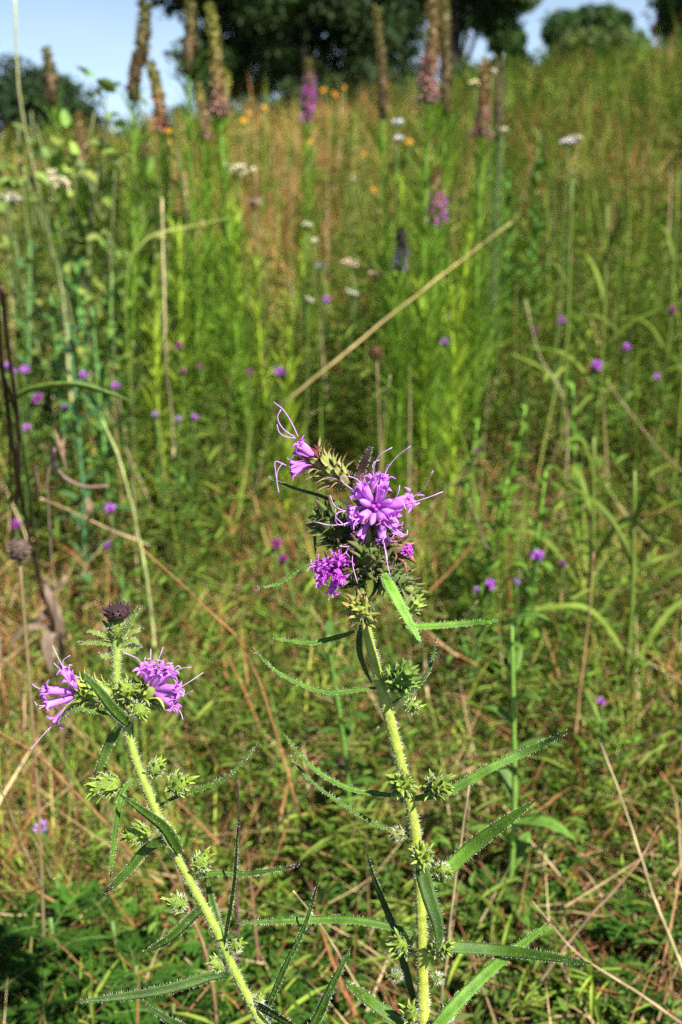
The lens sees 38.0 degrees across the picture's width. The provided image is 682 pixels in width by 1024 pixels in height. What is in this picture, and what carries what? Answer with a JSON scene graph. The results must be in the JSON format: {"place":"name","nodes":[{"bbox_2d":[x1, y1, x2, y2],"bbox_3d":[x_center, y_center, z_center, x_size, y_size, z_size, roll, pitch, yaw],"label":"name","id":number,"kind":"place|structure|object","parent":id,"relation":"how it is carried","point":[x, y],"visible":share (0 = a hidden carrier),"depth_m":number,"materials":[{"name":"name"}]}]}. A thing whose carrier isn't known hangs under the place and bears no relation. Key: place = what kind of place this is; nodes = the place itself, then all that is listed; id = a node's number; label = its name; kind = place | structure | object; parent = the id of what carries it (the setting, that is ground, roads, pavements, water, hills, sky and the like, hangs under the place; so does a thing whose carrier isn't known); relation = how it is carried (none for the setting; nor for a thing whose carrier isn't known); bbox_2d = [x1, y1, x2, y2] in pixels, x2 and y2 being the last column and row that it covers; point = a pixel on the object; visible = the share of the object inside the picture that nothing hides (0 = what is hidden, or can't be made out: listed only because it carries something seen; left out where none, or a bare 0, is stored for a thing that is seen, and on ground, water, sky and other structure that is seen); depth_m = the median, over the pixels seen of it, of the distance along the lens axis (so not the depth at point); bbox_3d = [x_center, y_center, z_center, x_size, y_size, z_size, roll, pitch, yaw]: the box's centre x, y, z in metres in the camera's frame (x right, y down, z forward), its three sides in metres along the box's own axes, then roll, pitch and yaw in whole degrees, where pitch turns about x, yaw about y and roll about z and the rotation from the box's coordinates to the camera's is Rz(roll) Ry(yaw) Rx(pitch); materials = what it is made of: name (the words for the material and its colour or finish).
{"place":"outdoors","nodes":[
{"label":"outdoors","id":0,"kind":"place"},
{"bbox_2d":[0,0,663,148],"label":"sky","id":1,"kind":"structure","parent":0,"point":[96,36],"materials":[{"name":"blue"}]},
{"bbox_2d":[0,39,681,637],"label":"tall grass","id":2,"kind":"structure","parent":0,"point":[588,127],"depth_m":2.41,"materials":[{"name":"green plant"}]},
{"bbox_2d":[0,80,681,1023],"bbox_3d":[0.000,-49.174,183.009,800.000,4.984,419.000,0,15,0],"label":"ground","id":3,"kind":"structure","parent":0,"point":[300,602],"depth_m":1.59,"materials":[{"name":"plant"}]},
{"bbox_2d":[6,538,46,991],"bbox_3d":[-0.248,0.249,0.810,0.028,0.477,0.021,0,15,0],"label":"seed head","id":4,"kind":"object","parent":3,"relation":"on","point":[18,550],"visible":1,"depth_m":0.78},
{"bbox_2d":[0,229,73,494],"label":"leafy plant","id":5,"kind":"object","parent":3,"relation":"on","point":[24,359],"visible":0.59,"depth_m":1.82,"materials":[{"name":"green plant"}]},
{"bbox_2d":[8,572,66,672],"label":"withered plant","id":6,"kind":"object","parent":3,"relation":"on","point":[47,641],"visible":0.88,"depth_m":1.10,"materials":[{"name":"brown plant"}]},
{"bbox_2d":[0,892,81,996],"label":"ragweed","id":7,"kind":"object","parent":3,"relation":"on","point":[31,899],"visible":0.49,"depth_m":0.89,"materials":[{"name":"green plant"}]},
{"bbox_2d":[14,0,77,465],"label":"dry stalk","id":8,"kind":"object","parent":3,"relation":"on","point":[44,217],"visible":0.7,"depth_m":1.72,"materials":[{"name":"plant"}]},
{"bbox_2d":[0,95,94,449],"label":"leafy bush","id":9,"kind":"object","parent":3,"relation":"on","point":[7,182],"visible":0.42,"depth_m":2.25,"materials":[{"name":"green plant"}]},
{"bbox_2d":[0,946,102,1023],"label":"ragweed","id":10,"kind":"object","parent":3,"relation":"on","point":[21,1008],"visible":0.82,"depth_m":0.82,"materials":[{"name":"green plant"}]},
{"bbox_2d":[0,50,110,154],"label":"tree","id":11,"kind":"object","parent":3,"relation":"on","point":[31,81],"visible":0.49,"depth_m":27.31,"materials":[{"name":"green plant"}]},
{"bbox_2d":[16,289,97,520],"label":"leafy plant","id":12,"kind":"object","parent":3,"relation":"on","point":[59,358],"visible":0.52,"depth_m":1.76,"materials":[{"name":"green plant"}]},
{"bbox_2d":[0,878,118,1021],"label":"ragweed","id":13,"kind":"object","parent":3,"relation":"on","point":[65,896],"visible":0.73,"depth_m":0.86,"materials":[{"name":"green plant"}]},
{"bbox_2d":[0,285,133,653],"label":"grass blade","id":14,"kind":"object","parent":3,"relation":"on","point":[13,399],"visible":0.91,"depth_m":0.90,"materials":[{"name":"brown plant"}]},
{"bbox_2d":[27,430,108,805],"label":"curled dead leaves","id":15,"kind":"object","parent":3,"relation":"on","point":[61,451],"visible":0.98,"depth_m":1.00,"materials":[{"name":"brown plant"}]},
{"bbox_2d":[32,44,117,392],"bbox_3d":[-0.646,-0.601,2.404,0.210,0.990,0.200,8,17,27],"label":"spiked blazing star","id":16,"kind":"object","parent":3,"relation":"on","point":[51,79],"visible":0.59,"depth_m":2.30,"materials":[{"name":"green plant"}]},
{"bbox_2d":[42,257,121,500],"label":"leafy plant","id":17,"kind":"object","parent":3,"relation":"on","point":[80,315],"visible":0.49,"depth_m":1.80,"materials":[{"name":"green plant"}]},
{"bbox_2d":[46,110,121,430],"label":"spiked blazing star","id":18,"kind":"object","parent":3,"relation":"on","point":[79,126],"visible":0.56,"depth_m":2.11,"materials":[{"name":"green plant"}]},
{"bbox_2d":[29,312,141,621],"bbox_3d":[-0.392,-0.043,1.547,0.159,0.528,0.143,4,16,15],"label":"leafy plant","id":19,"kind":"object","parent":3,"relation":"on","point":[84,533],"visible":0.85,"depth_m":1.54,"materials":[{"name":"green plant"}]},
{"bbox_2d":[0,149,204,482],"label":"leafy bush","id":20,"kind":"object","parent":3,"relation":"on","point":[89,234],"visible":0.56,"depth_m":2.04,"materials":[{"name":"green plant"}]},
{"bbox_2d":[62,265,145,505],"bbox_3d":[-0.438,-0.177,1.864,0.151,0.559,0.152,8,17,26],"label":"leafy plant","id":21,"kind":"object","parent":3,"relation":"on","point":[103,370],"visible":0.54,"depth_m":1.83,"materials":[{"name":"green plant"}]},
{"bbox_2d":[40,883,175,1006],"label":"ragweed","id":22,"kind":"object","parent":3,"relation":"on","point":[87,945],"visible":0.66,"depth_m":0.86,"materials":[{"name":"green plant"}]},
{"bbox_2d":[63,291,154,558],"bbox_3d":[-0.409,-0.107,1.711,0.168,0.538,0.138,10,18,32],"label":"leafy plant","id":23,"kind":"object","parent":3,"relation":"on","point":[109,449],"visible":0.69,"depth_m":1.69,"materials":[{"name":"green plant"}]},
{"bbox_2d":[44,931,192,1023],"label":"ragweed","id":24,"kind":"object","parent":3,"relation":"on","point":[160,977],"visible":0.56,"depth_m":0.81,"materials":[{"name":"green plant"}]},
{"bbox_2d":[81,0,170,458],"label":"spiked blazing star","id":25,"kind":"object","parent":3,"relation":"on","point":[139,57],"visible":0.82,"depth_m":1.98,"materials":[{"name":"green plant"}]},
{"bbox_2d":[101,420,160,738],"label":"dry stalk","id":26,"kind":"object","parent":3,"relation":"on","point":[145,571],"visible":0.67,"depth_m":1.21,"materials":[{"name":"plant"}]},
{"bbox_2d":[50,66,213,435],"bbox_3d":[-0.452,-0.470,2.172,0.332,0.899,0.325,0,15,0],"label":"leafy bush","id":27,"kind":"object","parent":3,"relation":"on","point":[106,85],"visible":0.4,"depth_m":2.10,"materials":[{"name":"green plant"}]},
{"bbox_2d":[119,123,169,394],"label":"spiked blazing star","id":28,"kind":"object","parent":3,"relation":"on","point":[148,145],"visible":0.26,"depth_m":2.41,"materials":[{"name":"green plant"}]},
{"bbox_2d":[97,133,216,437],"bbox_3d":[-0.398,-0.420,2.211,0.249,0.772,0.316,-8,17,-27],"label":"leafy bush","id":29,"kind":"object","parent":3,"relation":"on","point":[182,166],"visible":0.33,"depth_m":2.18,"materials":[{"name":"green plant"}]},
{"bbox_2d":[134,257,190,548],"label":"feathery plant","id":30,"kind":"object","parent":3,"relation":"on","point":[155,334],"visible":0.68,"depth_m":1.75,"materials":[{"name":"green plant"}]},
{"bbox_2d":[90,951,242,1023],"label":"ragweed","id":31,"kind":"object","parent":3,"relation":"on","point":[127,1016],"visible":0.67,"depth_m":0.78,"materials":[{"name":"green plant"}]},
{"bbox_2d":[161,198,176,521],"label":"dry stalk","id":32,"kind":"object","parent":3,"relation":"on","point":[166,373],"visible":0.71,"depth_m":1.60,"materials":[{"name":"plant"}]},
{"bbox_2d":[121,729,217,1023],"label":"dry stalk","id":33,"kind":"object","parent":3,"relation":"on","point":[204,951],"visible":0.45,"depth_m":0.71,"materials":[{"name":"plant"}]},
{"bbox_2d":[125,216,234,581],"bbox_3d":[-0.279,-0.189,1.776,0.194,0.654,0.028,-4,15,-13],"label":"arching blade","id":34,"kind":"object","parent":3,"relation":"on","point":[152,235],"visible":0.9,"depth_m":1.70,"materials":[{"name":"green plant"}]},
{"bbox_2d":[158,217,208,477],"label":"feathery plant","id":35,"kind":"object","parent":3,"relation":"on","point":[180,291],"visible":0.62,"depth_m":1.95,"materials":[{"name":"green plant"}]},
{"bbox_2d":[141,58,226,465],"bbox_3d":[-0.342,-0.458,2.087,0.203,0.934,0.211,-5,16,-18],"label":"spiked blazing star","id":36,"kind":"object","parent":3,"relation":"on","point":[160,114],"visible":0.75,"depth_m":2.03,"materials":[{"name":"green plant"}]},
{"bbox_2d":[29,599,351,1023],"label":"blazing star","id":37,"kind":"object","parent":3,"relation":"on","point":[150,689],"visible":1,"depth_m":0.42,"materials":[{"name":"green plant"}]},
{"bbox_2d":[157,0,225,455],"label":"spiked blazing star","id":38,"kind":"object","parent":3,"relation":"on","point":[190,42],"visible":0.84,"depth_m":2.04,"materials":[{"name":"green plant"}]},
{"bbox_2d":[136,0,291,124],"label":"tree","id":39,"kind":"object","parent":3,"relation":"on","point":[238,63],"visible":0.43,"depth_m":23.23,"materials":[{"name":"green plant"}]},
{"bbox_2d":[164,924,273,1012],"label":"ragweed","id":40,"kind":"object","parent":3,"relation":"on","point":[195,946],"visible":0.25,"depth_m":0.86,"materials":[{"name":"green plant"}]},
{"bbox_2d":[182,80,257,430],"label":"spiked blazing star","id":41,"kind":"object","parent":3,"relation":"on","point":[203,136],"visible":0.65,"depth_m":2.15,"materials":[{"name":"green plant"}]},
{"bbox_2d":[139,546,300,816],"bbox_3d":[-0.100,0.159,0.872,0.144,0.291,0.007,-9,18,-31],"label":"dry stalk","id":42,"kind":"object","parent":3,"relation":"on","point":[269,713],"visible":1,"depth_m":0.89,"materials":[{"name":"plant"}]},
{"bbox_2d":[159,960,292,1023],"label":"ragweed","id":43,"kind":"object","parent":3,"relation":"on","point":[249,980],"visible":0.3,"depth_m":0.82,"materials":[{"name":"green plant"}]},
{"bbox_2d":[198,69,272,430],"bbox_3d":[-0.245,-0.506,2.230,0.193,0.919,0.226,0,15,0],"label":"spiked blazing star","id":44,"kind":"object","parent":3,"relation":"on","point":[227,74],"visible":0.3,"depth_m":2.19,"materials":[{"name":"green plant"}]},
{"bbox_2d":[218,192,258,432],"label":"feathery plant","id":45,"kind":"object","parent":3,"relation":"on","point":[237,218],"visible":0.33,"depth_m":2.13,"materials":[{"name":"green plant"}]},
{"bbox_2d":[197,1,296,507],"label":"spiked blazing star","id":46,"kind":"object","parent":3,"relation":"on","point":[217,102],"visible":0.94,"depth_m":1.90,"materials":[{"name":"green plant"}]},
{"bbox_2d":[241,242,292,493],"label":"feathery plant","id":47,"kind":"object","parent":3,"relation":"on","point":[259,310],"visible":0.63,"depth_m":1.95,"materials":[{"name":"green plant"}]},
{"bbox_2d":[255,284,311,575],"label":"feathery plant","id":48,"kind":"object","parent":3,"relation":"on","point":[287,451],"visible":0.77,"depth_m":1.80,"materials":[{"name":"green plant"}]},
{"bbox_2d":[230,943,340,1023],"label":"ragweed","id":49,"kind":"object","parent":3,"relation":"on","point":[300,992],"visible":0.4,"depth_m":0.83,"materials":[{"name":"green plant"}]},
{"bbox_2d":[211,0,394,104],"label":"tree","id":50,"kind":"object","parent":3,"relation":"on","point":[286,52],"visible":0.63,"depth_m":23.59,"materials":[{"name":"green plant"}]},
{"bbox_2d":[269,56,338,358],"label":"spiked blazing star","id":51,"kind":"object","parent":3,"relation":"on","point":[309,88],"visible":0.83,"depth_m":2.63,"materials":[{"name":"green plant"}]},
{"bbox_2d":[289,216,322,430],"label":"feathery plant","id":52,"kind":"object","parent":3,"relation":"on","point":[298,238],"visible":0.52,"depth_m":2.35,"materials":[{"name":"green plant"}]},
{"bbox_2d":[262,76,352,119],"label":"shrub","id":53,"kind":"object","parent":3,"relation":"on","point":[286,88],"visible":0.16,"depth_m":13.40,"materials":[{"name":"green plant"}]},
{"bbox_2d":[264,991,377,1023],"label":"ragweed","id":54,"kind":"object","parent":3,"relation":"on","point":[292,1013],"visible":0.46,"depth_m":0.80,"materials":[{"name":"green plant"}]},
{"bbox_2d":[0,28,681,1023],"bbox_3d":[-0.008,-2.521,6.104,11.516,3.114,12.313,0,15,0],"label":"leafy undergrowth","id":55,"kind":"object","parent":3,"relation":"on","point":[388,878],"visible":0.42,"depth_m":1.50,"materials":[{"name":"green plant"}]},
{"bbox_2d":[0,3,681,1023],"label":"meadow grass","id":56,"kind":"structure","parent":3,"relation":"on","point":[280,135],"depth_m":1.61,"materials":[{"name":"green plant"}]},
{"bbox_2d":[310,619,382,881],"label":"leafy plant","id":57,"kind":"object","parent":3,"relation":"on","point":[345,730],"visible":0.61,"depth_m":0.96,"materials":[{"name":"green plant"}]},
{"bbox_2d":[318,856,377,936],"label":"ragweed","id":58,"kind":"object","parent":3,"relation":"on","point":[342,891],"visible":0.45,"depth_m":0.92,"materials":[{"name":"green plant"}]},
{"bbox_2d":[297,0,440,87],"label":"tree","id":59,"kind":"object","parent":3,"relation":"on","point":[405,20],"visible":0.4,"depth_m":24.69,"materials":[{"name":"green plant"}]},
{"bbox_2d":[322,57,423,114],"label":"shrub","id":60,"kind":"object","parent":3,"relation":"on","point":[365,69],"visible":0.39,"depth_m":12.64,"materials":[{"name":"green plant"}]},
{"bbox_2d":[317,953,437,1023],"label":"ragweed","id":61,"kind":"object","parent":3,"relation":"on","point":[361,977],"visible":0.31,"depth_m":0.81,"materials":[{"name":"green plant"}]},
{"bbox_2d":[349,4,418,449],"bbox_3d":[0.114,-0.528,2.117,0.196,1.041,0.209,0,15,0],"label":"spiked blazing star","id":62,"kind":"object","parent":3,"relation":"on","point":[381,77],"visible":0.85,"depth_m":2.08,"materials":[{"name":"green plant"}]},
{"bbox_2d":[268,221,511,414],"bbox_3d":[0.073,-0.292,1.545,0.392,0.311,0.158,0,15,0],"label":"dry stalk","id":63,"kind":"object","parent":3,"relation":"on","point":[330,365],"visible":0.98,"depth_m":1.50,"materials":[{"name":"plant"}]},
{"bbox_2d":[350,225,445,522],"bbox_3d":[0.115,-0.201,1.855,0.188,0.648,0.182,7,16,23],"label":"spiked blazing star","id":64,"kind":"object","parent":3,"relation":"on","point":[396,469],"visible":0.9,"depth_m":1.84,"materials":[{"name":"green plant"}]},
{"bbox_2d":[233,402,591,1023],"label":"blazing star","id":65,"kind":"object","parent":3,"relation":"on","point":[378,546],"visible":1,"depth_m":0.43,"materials":[{"name":"green plant"}]},
{"bbox_2d":[370,0,470,548],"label":"spiked blazing star","id":66,"kind":"object","parent":3,"relation":"on","point":[429,65],"visible":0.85,"depth_m":1.79,"materials":[{"name":"green plant"}]},
{"bbox_2d":[399,269,447,548],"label":"feathery plant","id":67,"kind":"object","parent":3,"relation":"on","point":[422,335],"visible":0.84,"depth_m":1.86,"materials":[{"name":"green plant"}]},
{"bbox_2d":[392,161,481,519],"bbox_3d":[0.183,-0.317,2.000,0.230,0.752,0.192,0,15,0],"label":"spiked blazing star","id":68,"kind":"object","parent":3,"relation":"on","point":[435,177],"visible":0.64,"depth_m":1.98,"materials":[{"name":"green plant"}]},
{"bbox_2d":[402,0,481,506],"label":"spiked blazing star","id":69,"kind":"object","parent":3,"relation":"on","point":[446,57],"visible":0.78,"depth_m":1.96,"materials":[{"name":"green plant"}]},
{"bbox_2d":[425,255,484,547],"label":"feathery plant","id":70,"kind":"object","parent":3,"relation":"on","point":[452,442],"visible":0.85,"depth_m":1.81,"materials":[{"name":"green plant"}]},
{"bbox_2d":[412,0,504,64],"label":"tree","id":71,"kind":"object","parent":3,"relation":"on","point":[465,15],"visible":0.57,"depth_m":27.12,"materials":[{"name":"green plant"}]},
{"bbox_2d":[433,418,487,621],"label":"leafy plant","id":72,"kind":"object","parent":3,"relation":"on","point":[465,482],"visible":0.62,"depth_m":1.47,"materials":[{"name":"green plant"}]},
{"bbox_2d":[440,206,481,475],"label":"feathery plant","id":73,"kind":"object","parent":3,"relation":"on","point":[467,240],"visible":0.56,"depth_m":2.04,"materials":[{"name":"green plant"}]},
{"bbox_2d":[458,579,496,757],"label":"purple flower","id":74,"kind":"object","parent":3,"relation":"on","point":[489,585],"visible":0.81,"depth_m":1.18,"materials":[{"name":"green plant"}]},
{"bbox_2d":[446,55,521,500],"bbox_3d":[0.287,-0.463,2.100,0.203,0.941,0.224,0,15,0],"label":"spiked blazing star","id":75,"kind":"object","parent":3,"relation":"on","point":[481,130],"visible":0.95,"depth_m":2.06,"materials":[{"name":"green plant"}]},
{"bbox_2d":[435,863,536,968],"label":"ragweed","id":76,"kind":"object","parent":3,"relation":"on","point":[484,875],"visible":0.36,"depth_m":0.90,"materials":[{"name":"green plant"}]},
{"bbox_2d":[449,471,526,723],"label":"leafy plant","id":77,"kind":"object","parent":3,"relation":"on","point":[488,567],"visible":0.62,"depth_m":1.33,"materials":[{"name":"green plant"}]},
{"bbox_2d":[461,55,531,452],"bbox_3d":[0.350,-0.566,2.309,0.205,0.940,0.209,0,15,0],"label":"spiked blazing star","id":78,"kind":"object","parent":3,"relation":"on","point":[497,88],"visible":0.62,"depth_m":2.29,"materials":[{"name":"green plant"}]},
{"bbox_2d":[490,52,503,410],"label":"dry stalk","id":79,"kind":"object","parent":3,"relation":"on","point":[494,255],"visible":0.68,"depth_m":1.95,"materials":[{"name":"plant"}]},
{"bbox_2d":[483,168,530,380],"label":"leafy plant","id":80,"kind":"object","parent":3,"relation":"on","point":[508,200],"visible":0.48,"depth_m":2.58,"materials":[{"name":"green plant"}]},
{"bbox_2d":[478,0,541,85],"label":"tree","id":81,"kind":"object","parent":3,"relation":"on","point":[504,32],"visible":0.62,"depth_m":27.64,"materials":[{"name":"green plant"}]},
{"bbox_2d":[487,404,534,631],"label":"leafy plant","id":82,"kind":"object","parent":3,"relation":"on","point":[515,445],"visible":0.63,"depth_m":1.54,"materials":[{"name":"green plant"}]},
{"bbox_2d":[466,610,572,927],"bbox_3d":[0.153,0.267,0.882,0.107,0.371,0.072,8,17,28],"label":"leafy plant","id":83,"kind":"object","parent":3,"relation":"on","point":[507,775],"visible":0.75,"depth_m":0.88,"materials":[{"name":"green plant"}]},
{"bbox_2d":[483,465,558,704],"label":"leafy plant","id":84,"kind":"object","parent":3,"relation":"on","point":[535,545],"visible":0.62,"depth_m":1.27,"materials":[{"name":"green plant"}]},
{"bbox_2d":[461,979,585,1023],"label":"ragweed","id":85,"kind":"object","parent":3,"relation":"on","point":[542,1009],"visible":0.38,"depth_m":0.79,"materials":[{"name":"green plant"}]},
{"bbox_2d":[513,127,558,334],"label":"leafy plant","id":86,"kind":"object","parent":3,"relation":"on","point":[533,211],"visible":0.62,"depth_m":2.86,"materials":[{"name":"green plant"}]},
{"bbox_2d":[477,829,595,946],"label":"ragweed","id":87,"kind":"object","parent":3,"relation":"on","point":[551,885],"visible":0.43,"depth_m":0.93,"materials":[{"name":"green plant"}]},
{"bbox_2d":[550,137,577,513],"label":"white flower","id":88,"kind":"object","parent":3,"relation":"on","point":[566,141],"visible":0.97,"depth_m":2.00,"materials":[{"name":"green plant"}]},
{"bbox_2d":[510,179,621,529],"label":"broad grass","id":89,"kind":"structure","parent":3,"relation":"on","point":[568,285],"depth_m":1.97,"materials":[{"name":"green plant"}]},
{"bbox_2d":[460,435,681,662],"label":"broad grass","id":90,"kind":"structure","parent":3,"relation":"on","point":[591,511],"depth_m":1.34,"materials":[{"name":"green plant"}]},
{"bbox_2d":[552,381,595,615],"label":"leafy plant","id":91,"kind":"object","parent":3,"relation":"on","point":[576,505],"visible":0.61,"depth_m":1.63,"materials":[{"name":"green plant"}]},
{"bbox_2d":[570,552,593,784],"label":"dry stalk","id":92,"kind":"object","parent":3,"relation":"on","point":[578,703],"visible":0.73,"depth_m":1.08,"materials":[{"name":"plant"}]},
{"bbox_2d":[539,21,644,64],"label":"shrub","id":93,"kind":"object","parent":3,"relation":"on","point":[589,32],"visible":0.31,"depth_m":11.78,"materials":[{"name":"green plant"}]},
{"bbox_2d":[539,1,647,51],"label":"tree","id":94,"kind":"object","parent":3,"relation":"on","point":[554,26],"visible":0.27,"depth_m":26.95,"materials":[{"name":"green plant"}]},
{"bbox_2d":[526,205,679,516],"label":"broad grass","id":95,"kind":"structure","parent":3,"relation":"on","point":[603,296],"depth_m":2.02,"materials":[{"name":"green plant"}]},
{"bbox_2d":[532,471,681,754],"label":"broad grass","id":96,"kind":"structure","parent":3,"relation":"on","point":[636,511],"depth_m":1.19,"materials":[{"name":"green plant"}]},
{"bbox_2d":[534,952,681,1023],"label":"ragweed","id":97,"kind":"object","parent":3,"relation":"on","point":[612,961],"visible":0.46,"depth_m":0.80,"materials":[{"name":"green plant"}]},
{"bbox_2d":[576,883,681,997],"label":"ragweed","id":98,"kind":"object","parent":3,"relation":"on","point":[612,923],"visible":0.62,"depth_m":0.87,"materials":[{"name":"green plant"}]},
{"bbox_2d":[600,743,681,969],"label":"dry stalk","id":99,"kind":"object","parent":3,"relation":"on","point":[661,917],"visible":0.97,"depth_m":0.74,"materials":[{"name":"plant"}]},
{"bbox_2d":[613,171,681,391],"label":"broad grass","id":100,"kind":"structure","parent":3,"relation":"on","point":[673,253],"depth_m":2.26,"materials":[{"name":"green plant"}]},
{"bbox_2d":[641,0,681,49],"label":"tree","id":101,"kind":"object","parent":3,"relation":"on","point":[664,22],"visible":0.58,"depth_m":24.38,"materials":[{"name":"green plant"}]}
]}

